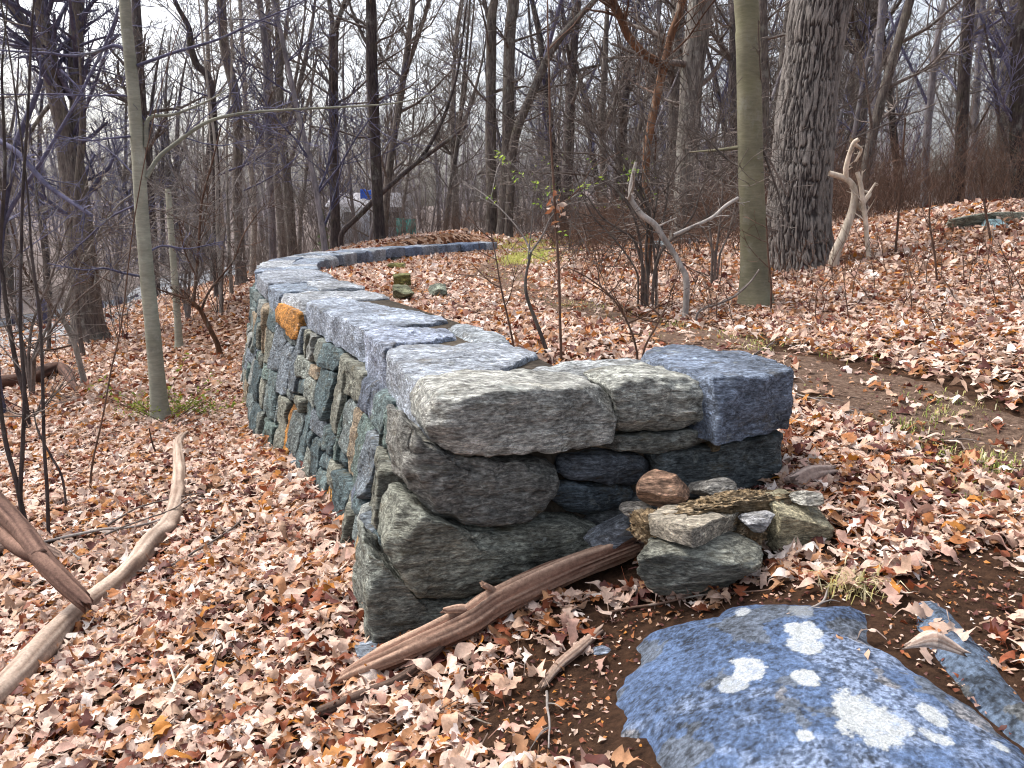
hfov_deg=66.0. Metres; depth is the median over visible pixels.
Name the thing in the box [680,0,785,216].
slender tree
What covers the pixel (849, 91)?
slender tree
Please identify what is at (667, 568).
loose boulder
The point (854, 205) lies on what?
dead snag
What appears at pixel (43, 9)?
forked tree
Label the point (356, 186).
woodland
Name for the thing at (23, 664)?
fallen log
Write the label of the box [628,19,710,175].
slender tree
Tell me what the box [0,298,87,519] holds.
sapling
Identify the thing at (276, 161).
slender tree
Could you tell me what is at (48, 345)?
sapling
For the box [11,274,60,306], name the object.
bare bush
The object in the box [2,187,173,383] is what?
sapling
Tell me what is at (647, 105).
slender tree
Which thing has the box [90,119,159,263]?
slender tree
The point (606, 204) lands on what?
bare bush
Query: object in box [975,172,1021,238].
sapling
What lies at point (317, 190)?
slender tree
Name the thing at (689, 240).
field rock
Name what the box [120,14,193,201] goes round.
slender tree
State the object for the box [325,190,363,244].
bare bush
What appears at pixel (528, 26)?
slender tree
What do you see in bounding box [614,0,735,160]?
slender tree
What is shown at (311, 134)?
slender tree
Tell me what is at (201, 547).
fallen stick
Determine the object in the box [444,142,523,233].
bare bush
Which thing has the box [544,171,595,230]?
bare bush
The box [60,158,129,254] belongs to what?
slender tree
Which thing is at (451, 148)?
slender tree
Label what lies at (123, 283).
bare bush
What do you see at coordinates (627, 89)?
slender tree
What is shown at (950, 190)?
bare bush
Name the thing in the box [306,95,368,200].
slender tree
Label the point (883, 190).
brown brush
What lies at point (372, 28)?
maple tree
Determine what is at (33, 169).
slim tree
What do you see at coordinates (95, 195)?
slender tree
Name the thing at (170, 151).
slender tree
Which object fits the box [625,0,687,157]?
slender tree
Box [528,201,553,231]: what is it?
bare bush
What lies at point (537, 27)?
slender tree
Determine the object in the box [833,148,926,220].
bare bush
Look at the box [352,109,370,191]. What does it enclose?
slender tree
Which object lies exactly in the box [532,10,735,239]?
slender tree
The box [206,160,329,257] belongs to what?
bare bush
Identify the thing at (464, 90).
slender tree
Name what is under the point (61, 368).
fallen log
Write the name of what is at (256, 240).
bare bush
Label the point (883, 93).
slender tree
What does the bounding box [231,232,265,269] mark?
bare bush
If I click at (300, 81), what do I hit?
slender tree
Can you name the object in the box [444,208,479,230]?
bare bush
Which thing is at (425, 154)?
leaning tree
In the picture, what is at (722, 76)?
slender tree
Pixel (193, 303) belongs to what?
sapling
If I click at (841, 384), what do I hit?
path
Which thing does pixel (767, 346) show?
fallen stick
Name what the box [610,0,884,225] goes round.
slender tree
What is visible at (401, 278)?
mossy stone
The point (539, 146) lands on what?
slender tree
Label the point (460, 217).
bare bush
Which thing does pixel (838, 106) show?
slender tree
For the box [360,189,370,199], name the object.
blue tarp
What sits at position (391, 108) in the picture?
slender tree
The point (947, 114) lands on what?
slender tree
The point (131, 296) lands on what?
bare bush
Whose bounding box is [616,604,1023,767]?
boulder
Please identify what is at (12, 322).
guard rail
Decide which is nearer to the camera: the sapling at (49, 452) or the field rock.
the sapling at (49, 452)
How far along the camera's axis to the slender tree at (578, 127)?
53.51 m
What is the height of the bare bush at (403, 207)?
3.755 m
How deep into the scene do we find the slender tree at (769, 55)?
60.68 m
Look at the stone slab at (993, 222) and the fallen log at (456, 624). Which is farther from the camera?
the stone slab at (993, 222)
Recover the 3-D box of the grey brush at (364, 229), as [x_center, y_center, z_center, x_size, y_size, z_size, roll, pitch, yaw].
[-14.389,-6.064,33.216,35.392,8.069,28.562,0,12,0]
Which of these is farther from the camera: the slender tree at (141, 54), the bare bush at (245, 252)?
the bare bush at (245, 252)
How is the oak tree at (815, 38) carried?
on the ground at (614, 719)
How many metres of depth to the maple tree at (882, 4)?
22.60 m
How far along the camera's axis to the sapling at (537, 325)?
5.31 m
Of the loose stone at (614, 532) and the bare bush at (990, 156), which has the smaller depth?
the loose stone at (614, 532)
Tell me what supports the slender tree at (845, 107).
on the ground at (614, 719)
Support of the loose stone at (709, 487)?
on the masonry chunk
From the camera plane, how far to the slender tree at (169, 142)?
60.05 m
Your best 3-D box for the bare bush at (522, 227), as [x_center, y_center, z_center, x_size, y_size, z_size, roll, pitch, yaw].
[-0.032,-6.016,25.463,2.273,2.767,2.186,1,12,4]
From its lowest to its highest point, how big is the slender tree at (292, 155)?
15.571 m
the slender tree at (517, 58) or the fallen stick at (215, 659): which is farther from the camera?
the slender tree at (517, 58)
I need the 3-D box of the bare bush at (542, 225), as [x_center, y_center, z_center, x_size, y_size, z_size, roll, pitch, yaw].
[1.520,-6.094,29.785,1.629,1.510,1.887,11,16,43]
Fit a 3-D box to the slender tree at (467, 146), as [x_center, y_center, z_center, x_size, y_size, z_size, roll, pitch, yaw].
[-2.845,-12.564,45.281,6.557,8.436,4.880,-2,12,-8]
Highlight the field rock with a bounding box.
[673,238,698,245]
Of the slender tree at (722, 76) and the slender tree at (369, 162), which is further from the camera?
the slender tree at (722, 76)
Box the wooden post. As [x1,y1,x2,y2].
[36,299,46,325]
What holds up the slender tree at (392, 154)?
on the ground at (614, 719)
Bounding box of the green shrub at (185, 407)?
[87,353,245,421]
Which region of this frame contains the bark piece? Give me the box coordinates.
[903,630,969,656]
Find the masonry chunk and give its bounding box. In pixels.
[626,488,834,552]
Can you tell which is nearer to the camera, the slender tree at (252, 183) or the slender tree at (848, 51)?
the slender tree at (252, 183)
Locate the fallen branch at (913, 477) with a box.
[909,476,925,480]
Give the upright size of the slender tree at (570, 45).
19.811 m
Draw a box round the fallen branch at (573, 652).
[537,623,603,690]
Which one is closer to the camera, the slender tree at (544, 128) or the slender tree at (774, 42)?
the slender tree at (774, 42)
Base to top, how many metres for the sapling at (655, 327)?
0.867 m
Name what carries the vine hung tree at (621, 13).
on the ground at (614, 719)
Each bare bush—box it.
[9,166,178,340]
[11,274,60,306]
[27,178,136,306]
[53,214,164,305]
[99,246,138,305]
[100,247,139,305]
[122,123,303,316]
[152,214,205,295]
[158,225,211,284]
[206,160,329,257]
[223,196,290,268]
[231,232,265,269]
[233,209,277,264]
[254,125,365,250]
[301,222,357,249]
[323,187,372,246]
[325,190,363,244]
[341,213,368,240]
[363,136,450,234]
[364,177,426,234]
[365,203,411,236]
[391,207,444,233]
[410,190,462,234]
[430,201,485,230]
[437,155,499,230]
[438,203,479,229]
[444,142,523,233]
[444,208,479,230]
[478,166,545,237]
[499,125,613,237]
[513,168,546,235]
[513,202,539,234]
[517,169,575,222]
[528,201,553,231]
[533,204,578,233]
[536,209,554,236]
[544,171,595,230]
[544,189,600,226]
[593,188,628,224]
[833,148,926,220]
[835,139,948,212]
[912,162,997,205]
[938,93,1008,200]
[946,91,1008,197]
[1010,133,1023,176]
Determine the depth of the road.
25.21 m
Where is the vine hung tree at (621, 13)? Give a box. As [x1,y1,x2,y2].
[583,0,729,273]
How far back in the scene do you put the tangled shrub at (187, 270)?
16.83 m
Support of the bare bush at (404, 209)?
on the ground at (614, 719)
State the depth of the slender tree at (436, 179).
59.97 m
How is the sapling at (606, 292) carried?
on the ground at (614, 719)
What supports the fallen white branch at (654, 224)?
on the ground at (614, 719)
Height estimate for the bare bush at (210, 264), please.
3.800 m
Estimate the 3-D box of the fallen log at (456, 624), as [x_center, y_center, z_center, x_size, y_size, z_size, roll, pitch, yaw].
[-0.058,0.881,2.959,1.270,0.504,0.213,-3,12,-16]
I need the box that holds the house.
[326,193,415,243]
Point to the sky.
(154, 12)
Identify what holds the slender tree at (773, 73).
on the ground at (614, 719)
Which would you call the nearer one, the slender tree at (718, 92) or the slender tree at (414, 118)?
the slender tree at (718, 92)
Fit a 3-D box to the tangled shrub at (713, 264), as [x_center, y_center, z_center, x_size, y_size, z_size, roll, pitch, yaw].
[2.668,-2.729,10.888,2.977,2.780,2.185,-3,12,-16]
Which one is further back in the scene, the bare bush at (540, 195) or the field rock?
the bare bush at (540, 195)
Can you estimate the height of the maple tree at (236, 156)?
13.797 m
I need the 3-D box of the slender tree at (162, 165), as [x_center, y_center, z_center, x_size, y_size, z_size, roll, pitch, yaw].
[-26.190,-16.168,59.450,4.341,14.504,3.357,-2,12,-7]
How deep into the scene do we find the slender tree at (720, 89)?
52.30 m
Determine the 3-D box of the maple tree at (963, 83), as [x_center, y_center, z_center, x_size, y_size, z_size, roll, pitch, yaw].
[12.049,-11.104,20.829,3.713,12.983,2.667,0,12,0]
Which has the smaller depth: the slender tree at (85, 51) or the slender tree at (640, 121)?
the slender tree at (640, 121)
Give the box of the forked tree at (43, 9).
[0,0,138,343]
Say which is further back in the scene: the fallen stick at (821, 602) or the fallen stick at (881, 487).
the fallen stick at (881, 487)
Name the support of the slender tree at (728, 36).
on the ground at (614, 719)
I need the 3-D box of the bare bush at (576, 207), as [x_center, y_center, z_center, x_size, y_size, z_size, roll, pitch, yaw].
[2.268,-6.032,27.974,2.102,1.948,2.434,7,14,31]
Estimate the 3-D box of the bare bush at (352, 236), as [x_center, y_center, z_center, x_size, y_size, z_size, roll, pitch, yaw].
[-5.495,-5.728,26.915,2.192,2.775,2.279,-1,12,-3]
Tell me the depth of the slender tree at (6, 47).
46.17 m
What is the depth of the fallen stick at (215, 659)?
3.20 m
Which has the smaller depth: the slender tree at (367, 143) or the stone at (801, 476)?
the stone at (801, 476)
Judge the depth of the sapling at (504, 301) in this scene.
5.35 m
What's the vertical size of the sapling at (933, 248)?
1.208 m
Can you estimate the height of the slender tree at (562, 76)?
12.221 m
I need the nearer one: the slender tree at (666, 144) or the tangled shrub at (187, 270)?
the tangled shrub at (187, 270)
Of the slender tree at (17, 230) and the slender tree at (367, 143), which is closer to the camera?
the slender tree at (17, 230)
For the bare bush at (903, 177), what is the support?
on the ground at (614, 719)
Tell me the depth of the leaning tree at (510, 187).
24.12 m
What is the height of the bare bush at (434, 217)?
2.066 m
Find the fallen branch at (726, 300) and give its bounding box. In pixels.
[695,269,758,320]
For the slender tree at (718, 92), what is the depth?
37.59 m
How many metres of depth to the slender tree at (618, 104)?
54.34 m
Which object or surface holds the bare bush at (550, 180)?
on the ground at (614, 719)
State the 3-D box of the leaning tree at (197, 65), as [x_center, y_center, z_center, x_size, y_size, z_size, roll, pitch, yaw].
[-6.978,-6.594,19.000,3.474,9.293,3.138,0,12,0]
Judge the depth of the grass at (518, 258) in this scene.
4.20 m
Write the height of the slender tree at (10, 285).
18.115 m
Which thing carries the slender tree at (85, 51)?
on the ground at (614, 719)
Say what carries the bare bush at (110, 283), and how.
on the ground at (614, 719)
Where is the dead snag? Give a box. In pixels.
[828,138,877,267]
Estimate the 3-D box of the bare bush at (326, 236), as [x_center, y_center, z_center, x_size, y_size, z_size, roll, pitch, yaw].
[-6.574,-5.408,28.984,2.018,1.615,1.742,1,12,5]
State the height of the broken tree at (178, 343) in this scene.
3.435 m
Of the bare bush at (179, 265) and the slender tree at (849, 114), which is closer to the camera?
the bare bush at (179, 265)
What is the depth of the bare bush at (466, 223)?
25.24 m
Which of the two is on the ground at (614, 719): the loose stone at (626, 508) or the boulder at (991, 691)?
the boulder at (991, 691)
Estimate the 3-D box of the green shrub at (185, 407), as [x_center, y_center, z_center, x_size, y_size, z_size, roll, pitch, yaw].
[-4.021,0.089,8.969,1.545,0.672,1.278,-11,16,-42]
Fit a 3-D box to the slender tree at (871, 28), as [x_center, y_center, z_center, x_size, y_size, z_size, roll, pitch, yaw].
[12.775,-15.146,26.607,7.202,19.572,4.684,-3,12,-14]
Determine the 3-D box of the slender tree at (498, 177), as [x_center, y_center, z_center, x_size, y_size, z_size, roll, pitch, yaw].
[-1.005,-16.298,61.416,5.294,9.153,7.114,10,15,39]
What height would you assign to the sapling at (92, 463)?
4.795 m
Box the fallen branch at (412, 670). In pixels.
[314,646,445,717]
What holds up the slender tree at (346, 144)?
on the ground at (614, 719)
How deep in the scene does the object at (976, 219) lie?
11.93 m
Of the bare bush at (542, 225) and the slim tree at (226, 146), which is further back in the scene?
the bare bush at (542, 225)
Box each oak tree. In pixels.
[436,0,539,233]
[485,0,570,235]
[591,0,734,239]
[689,0,929,272]
[952,0,1023,199]
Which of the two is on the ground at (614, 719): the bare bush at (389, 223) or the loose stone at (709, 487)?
the bare bush at (389, 223)
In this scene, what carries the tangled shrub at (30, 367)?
on the ground at (614, 719)
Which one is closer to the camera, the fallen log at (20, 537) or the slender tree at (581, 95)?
the fallen log at (20, 537)
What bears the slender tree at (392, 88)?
on the ground at (614, 719)
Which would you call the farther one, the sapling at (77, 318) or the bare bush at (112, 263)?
the bare bush at (112, 263)
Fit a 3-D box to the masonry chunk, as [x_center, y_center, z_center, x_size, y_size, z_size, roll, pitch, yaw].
[0.840,0.526,2.973,0.787,0.241,0.341,-5,13,-23]
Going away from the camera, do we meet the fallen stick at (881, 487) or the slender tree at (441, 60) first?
the fallen stick at (881, 487)
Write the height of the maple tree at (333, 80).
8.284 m
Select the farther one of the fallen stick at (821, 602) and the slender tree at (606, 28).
the slender tree at (606, 28)
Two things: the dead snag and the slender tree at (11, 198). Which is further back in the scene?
the slender tree at (11, 198)
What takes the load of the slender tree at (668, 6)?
on the ground at (614, 719)
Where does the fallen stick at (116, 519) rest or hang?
on the fallen log at (23, 664)
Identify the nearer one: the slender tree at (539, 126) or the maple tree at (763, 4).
the maple tree at (763, 4)
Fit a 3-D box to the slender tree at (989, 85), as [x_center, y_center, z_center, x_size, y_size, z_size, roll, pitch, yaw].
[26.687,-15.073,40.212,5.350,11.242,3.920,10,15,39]
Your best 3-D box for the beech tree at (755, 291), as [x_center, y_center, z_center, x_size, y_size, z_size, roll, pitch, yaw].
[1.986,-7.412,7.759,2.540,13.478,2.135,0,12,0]
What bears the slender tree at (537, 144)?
on the ground at (614, 719)
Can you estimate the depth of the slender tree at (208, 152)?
56.78 m
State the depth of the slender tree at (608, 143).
56.68 m
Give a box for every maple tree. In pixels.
[217,0,330,286]
[260,0,397,248]
[284,0,441,240]
[759,0,790,204]
[837,0,889,211]
[917,0,1017,203]
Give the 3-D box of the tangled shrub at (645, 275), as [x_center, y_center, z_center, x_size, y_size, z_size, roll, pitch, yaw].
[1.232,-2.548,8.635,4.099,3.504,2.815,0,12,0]
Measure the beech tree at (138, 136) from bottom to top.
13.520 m
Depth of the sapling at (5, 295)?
8.42 m
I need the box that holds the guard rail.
[0,294,137,325]
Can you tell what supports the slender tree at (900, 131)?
on the ground at (614, 719)
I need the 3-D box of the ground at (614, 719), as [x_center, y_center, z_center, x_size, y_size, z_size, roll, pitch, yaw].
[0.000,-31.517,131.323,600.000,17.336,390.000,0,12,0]
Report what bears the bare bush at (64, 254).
on the ground at (614, 719)
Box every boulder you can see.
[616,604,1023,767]
[636,531,762,596]
[916,601,1023,747]
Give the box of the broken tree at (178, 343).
[126,166,208,349]
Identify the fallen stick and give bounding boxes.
[44,497,217,542]
[58,542,99,560]
[62,479,275,599]
[104,495,198,535]
[107,492,202,525]
[157,662,191,714]
[197,613,223,684]
[220,529,277,578]
[388,691,492,732]
[529,690,563,749]
[609,587,770,612]
[754,337,781,354]
[796,393,859,412]
[807,392,864,398]
[810,586,868,614]
[878,465,945,490]
[935,430,993,446]
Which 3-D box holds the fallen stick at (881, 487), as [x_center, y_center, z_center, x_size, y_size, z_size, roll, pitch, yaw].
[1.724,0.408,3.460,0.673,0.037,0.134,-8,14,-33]
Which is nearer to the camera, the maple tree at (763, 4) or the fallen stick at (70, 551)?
the fallen stick at (70, 551)
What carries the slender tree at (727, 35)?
on the ground at (614, 719)
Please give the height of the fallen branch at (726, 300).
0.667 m
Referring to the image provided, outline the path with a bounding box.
[471,254,1023,469]
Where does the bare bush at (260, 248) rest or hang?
on the ground at (614, 719)
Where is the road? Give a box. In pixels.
[0,264,246,362]
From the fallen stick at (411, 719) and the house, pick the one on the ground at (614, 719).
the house
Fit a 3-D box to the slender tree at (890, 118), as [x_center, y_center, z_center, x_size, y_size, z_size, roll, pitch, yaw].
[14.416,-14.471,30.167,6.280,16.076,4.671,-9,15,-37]
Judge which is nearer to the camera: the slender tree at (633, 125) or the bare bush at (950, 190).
the bare bush at (950, 190)
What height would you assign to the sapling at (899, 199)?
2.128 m
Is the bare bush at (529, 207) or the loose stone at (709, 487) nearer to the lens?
the loose stone at (709, 487)
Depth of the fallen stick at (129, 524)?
5.02 m
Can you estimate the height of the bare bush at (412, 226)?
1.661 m
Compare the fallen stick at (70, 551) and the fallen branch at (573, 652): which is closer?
the fallen branch at (573, 652)
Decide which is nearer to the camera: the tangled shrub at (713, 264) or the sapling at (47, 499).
the sapling at (47, 499)
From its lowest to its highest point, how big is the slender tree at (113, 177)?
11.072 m
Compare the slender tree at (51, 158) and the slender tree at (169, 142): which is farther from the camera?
the slender tree at (169, 142)
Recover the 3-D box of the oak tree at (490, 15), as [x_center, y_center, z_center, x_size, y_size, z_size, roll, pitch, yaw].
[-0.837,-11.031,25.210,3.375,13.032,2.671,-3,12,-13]
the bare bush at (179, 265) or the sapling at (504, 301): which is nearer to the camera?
the sapling at (504, 301)
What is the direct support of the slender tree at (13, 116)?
on the ground at (614, 719)
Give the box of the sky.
[0,0,1006,206]
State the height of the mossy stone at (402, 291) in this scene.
0.144 m
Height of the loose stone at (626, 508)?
0.064 m
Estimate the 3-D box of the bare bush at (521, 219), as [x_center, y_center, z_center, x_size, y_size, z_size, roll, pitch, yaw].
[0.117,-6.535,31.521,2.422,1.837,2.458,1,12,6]
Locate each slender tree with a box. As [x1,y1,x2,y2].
[0,1,36,279]
[0,3,42,296]
[0,15,24,107]
[0,34,132,272]
[0,38,58,329]
[0,48,38,274]
[8,67,59,296]
[21,3,179,305]
[47,0,119,165]
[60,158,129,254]
[84,0,226,295]
[85,107,186,270]
[86,74,165,219]
[87,14,170,280]
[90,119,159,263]
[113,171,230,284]
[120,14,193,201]
[128,74,211,243]
[134,0,281,283]
[146,26,205,254]
[147,83,224,266]
[154,69,192,262]
[158,25,209,224]
[159,25,246,280]
[178,0,312,274]
[179,172,225,270]
[184,37,224,263]
[202,0,427,250]
[219,0,328,255]
[220,0,333,257]
[225,0,338,238]
[229,0,485,240]
[284,0,362,253]
[306,0,383,243]
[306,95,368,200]
[336,0,416,239]
[340,68,417,193]
[350,0,476,237]
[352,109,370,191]
[366,33,420,191]
[368,108,469,231]
[384,39,451,215]
[411,94,521,231]
[412,28,465,230]
[413,0,505,228]
[417,0,500,229]
[417,0,505,228]
[462,136,548,218]
[464,0,544,225]
[474,99,586,230]
[478,0,586,236]
[496,16,539,225]
[501,0,587,179]
[515,0,647,234]
[515,36,561,226]
[516,88,584,215]
[522,53,562,223]
[522,58,563,224]
[524,0,599,188]
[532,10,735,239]
[545,41,597,216]
[549,0,620,202]
[554,0,652,224]
[581,55,639,193]
[595,0,651,228]
[600,0,733,234]
[606,1,662,189]
[606,4,664,220]
[609,0,685,216]
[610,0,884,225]
[612,0,670,223]
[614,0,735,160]
[616,84,663,188]
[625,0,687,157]
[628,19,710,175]
[632,0,728,98]
[643,1,723,198]
[650,29,700,194]
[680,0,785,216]
[686,0,729,160]
[702,0,769,185]
[702,0,956,215]
[702,6,777,119]
[704,0,991,214]
[706,0,782,83]
[711,0,784,131]
[715,35,886,186]
[718,0,783,77]
[727,0,855,156]
[769,4,789,139]
[769,4,789,149]
[784,0,901,205]
[834,98,879,199]
[835,38,854,152]
[835,52,852,164]
[837,56,892,159]
[839,8,903,181]
[841,0,1018,218]
[844,3,930,209]
[867,0,955,185]
[872,0,927,205]
[903,0,1011,199]
[910,0,1017,140]
[920,0,1016,177]
[947,0,1017,195]
[974,17,1000,150]
[981,0,1016,125]
[981,15,1004,132]
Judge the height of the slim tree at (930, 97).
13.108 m
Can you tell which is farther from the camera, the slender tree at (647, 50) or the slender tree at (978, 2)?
the slender tree at (647, 50)
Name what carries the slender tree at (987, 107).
on the ground at (614, 719)
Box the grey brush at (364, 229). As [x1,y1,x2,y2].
[0,126,560,319]
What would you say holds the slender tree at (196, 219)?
on the ground at (614, 719)
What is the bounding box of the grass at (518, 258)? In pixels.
[463,236,1023,603]
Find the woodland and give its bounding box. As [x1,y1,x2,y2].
[0,0,1008,259]
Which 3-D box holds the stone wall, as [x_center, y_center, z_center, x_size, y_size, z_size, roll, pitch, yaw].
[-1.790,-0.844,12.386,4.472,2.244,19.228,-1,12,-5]
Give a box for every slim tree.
[0,0,193,412]
[97,0,284,312]
[171,0,279,293]
[186,0,319,259]
[874,0,988,206]
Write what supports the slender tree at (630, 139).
on the ground at (614, 719)
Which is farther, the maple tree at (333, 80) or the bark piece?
the maple tree at (333, 80)
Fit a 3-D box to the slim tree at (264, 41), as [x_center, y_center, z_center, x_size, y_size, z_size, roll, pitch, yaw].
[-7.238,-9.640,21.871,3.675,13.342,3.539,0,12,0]
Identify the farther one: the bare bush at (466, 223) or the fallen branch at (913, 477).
the bare bush at (466, 223)
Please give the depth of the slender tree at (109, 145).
55.15 m
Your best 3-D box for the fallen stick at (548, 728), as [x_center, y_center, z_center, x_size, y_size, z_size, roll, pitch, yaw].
[0.114,0.979,2.312,0.077,0.054,0.322,2,12,10]
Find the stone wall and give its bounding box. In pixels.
[240,241,793,642]
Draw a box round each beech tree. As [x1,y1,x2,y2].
[0,0,501,420]
[687,0,787,308]
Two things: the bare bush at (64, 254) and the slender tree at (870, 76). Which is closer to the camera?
the bare bush at (64, 254)
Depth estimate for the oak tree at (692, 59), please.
18.28 m
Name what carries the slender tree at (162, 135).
on the ground at (614, 719)
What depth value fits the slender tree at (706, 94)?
49.08 m
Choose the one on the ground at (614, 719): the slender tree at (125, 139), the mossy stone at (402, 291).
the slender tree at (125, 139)
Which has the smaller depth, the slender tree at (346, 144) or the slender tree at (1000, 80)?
the slender tree at (1000, 80)
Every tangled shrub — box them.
[0,100,237,397]
[99,121,283,317]
[433,0,819,307]
[601,78,813,283]
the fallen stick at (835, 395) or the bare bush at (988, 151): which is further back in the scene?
the bare bush at (988, 151)
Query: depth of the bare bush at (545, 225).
34.06 m
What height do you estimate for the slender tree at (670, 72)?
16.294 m
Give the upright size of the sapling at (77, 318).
6.151 m
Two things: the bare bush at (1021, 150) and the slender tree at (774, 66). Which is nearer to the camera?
the bare bush at (1021, 150)
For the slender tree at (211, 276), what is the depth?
44.76 m
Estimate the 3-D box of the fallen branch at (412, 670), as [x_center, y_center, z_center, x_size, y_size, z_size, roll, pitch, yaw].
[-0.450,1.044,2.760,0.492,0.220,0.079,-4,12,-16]
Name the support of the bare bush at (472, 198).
on the ground at (614, 719)
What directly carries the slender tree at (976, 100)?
on the ground at (614, 719)
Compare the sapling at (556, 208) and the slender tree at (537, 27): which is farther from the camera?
the slender tree at (537, 27)
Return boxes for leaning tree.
[133,0,297,296]
[338,0,481,246]
[479,0,622,237]
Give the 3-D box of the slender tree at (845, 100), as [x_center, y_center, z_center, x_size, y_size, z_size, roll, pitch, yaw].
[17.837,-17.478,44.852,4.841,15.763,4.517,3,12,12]
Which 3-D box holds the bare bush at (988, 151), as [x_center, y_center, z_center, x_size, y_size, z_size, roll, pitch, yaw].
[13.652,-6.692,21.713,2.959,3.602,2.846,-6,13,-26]
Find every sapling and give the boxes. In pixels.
[0,0,50,534]
[0,0,61,428]
[0,0,104,511]
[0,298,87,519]
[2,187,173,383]
[2,343,102,505]
[23,93,61,348]
[59,5,106,355]
[77,0,188,489]
[148,428,155,451]
[156,106,282,356]
[443,205,530,346]
[447,136,638,352]
[545,0,618,361]
[560,262,680,359]
[605,254,688,357]
[732,210,775,311]
[888,111,924,253]
[897,192,955,280]
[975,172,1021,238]
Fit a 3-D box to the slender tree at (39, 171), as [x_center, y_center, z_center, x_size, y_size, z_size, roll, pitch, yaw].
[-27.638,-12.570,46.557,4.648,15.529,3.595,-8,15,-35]
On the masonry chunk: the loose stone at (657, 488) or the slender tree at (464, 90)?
the loose stone at (657, 488)
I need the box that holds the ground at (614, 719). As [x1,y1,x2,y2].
[0,179,1023,767]
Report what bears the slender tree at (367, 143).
on the ground at (614, 719)
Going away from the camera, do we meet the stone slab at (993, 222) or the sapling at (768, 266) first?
the sapling at (768, 266)
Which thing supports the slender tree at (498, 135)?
on the ground at (614, 719)
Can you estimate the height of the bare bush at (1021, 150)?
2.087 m
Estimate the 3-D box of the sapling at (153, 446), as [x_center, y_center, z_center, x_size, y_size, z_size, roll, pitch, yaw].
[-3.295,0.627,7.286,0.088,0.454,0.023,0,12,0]
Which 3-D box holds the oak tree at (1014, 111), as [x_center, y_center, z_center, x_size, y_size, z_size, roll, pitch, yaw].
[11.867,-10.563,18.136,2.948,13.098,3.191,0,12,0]
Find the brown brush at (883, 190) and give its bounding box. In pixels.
[527,97,1023,328]
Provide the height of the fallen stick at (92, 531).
0.221 m
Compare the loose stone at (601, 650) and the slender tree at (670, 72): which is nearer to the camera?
the loose stone at (601, 650)
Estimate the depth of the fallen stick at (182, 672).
3.03 m
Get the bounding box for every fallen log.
[0,431,188,703]
[0,491,93,614]
[0,542,64,559]
[1,362,80,393]
[328,537,645,686]
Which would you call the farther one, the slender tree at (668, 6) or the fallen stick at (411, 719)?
the slender tree at (668, 6)
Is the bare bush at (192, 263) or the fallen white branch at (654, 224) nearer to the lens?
the fallen white branch at (654, 224)
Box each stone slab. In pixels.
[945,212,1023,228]
[981,219,1007,229]
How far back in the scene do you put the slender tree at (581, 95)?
45.74 m
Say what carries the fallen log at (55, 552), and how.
on the ground at (614, 719)
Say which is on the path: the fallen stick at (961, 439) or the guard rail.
the fallen stick at (961, 439)
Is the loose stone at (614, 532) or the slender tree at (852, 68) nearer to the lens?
the loose stone at (614, 532)
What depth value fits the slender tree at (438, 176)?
54.25 m
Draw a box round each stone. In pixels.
[354,640,380,658]
[387,263,405,268]
[392,284,414,298]
[393,273,410,285]
[428,283,446,294]
[583,513,633,548]
[591,645,610,655]
[619,501,651,517]
[636,469,689,507]
[688,477,737,495]
[783,465,837,489]
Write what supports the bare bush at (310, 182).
on the ground at (614, 719)
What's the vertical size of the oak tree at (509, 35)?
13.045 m
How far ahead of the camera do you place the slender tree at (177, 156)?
65.56 m
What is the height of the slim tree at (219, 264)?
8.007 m
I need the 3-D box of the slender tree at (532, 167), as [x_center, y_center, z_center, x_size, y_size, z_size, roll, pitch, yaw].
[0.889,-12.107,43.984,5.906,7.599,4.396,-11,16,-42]
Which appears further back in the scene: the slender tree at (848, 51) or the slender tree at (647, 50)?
the slender tree at (647, 50)
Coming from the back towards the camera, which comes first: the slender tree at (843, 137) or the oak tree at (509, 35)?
the slender tree at (843, 137)
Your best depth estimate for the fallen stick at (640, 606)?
2.81 m
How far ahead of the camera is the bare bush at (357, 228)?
42.24 m
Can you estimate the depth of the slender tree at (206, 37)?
22.05 m
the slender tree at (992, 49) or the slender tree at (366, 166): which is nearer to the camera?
the slender tree at (992, 49)
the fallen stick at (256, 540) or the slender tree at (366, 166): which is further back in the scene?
the slender tree at (366, 166)
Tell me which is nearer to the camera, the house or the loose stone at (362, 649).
the loose stone at (362, 649)
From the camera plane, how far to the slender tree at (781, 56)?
28.08 m
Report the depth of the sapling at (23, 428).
5.02 m
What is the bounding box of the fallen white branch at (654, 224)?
[627,162,749,317]

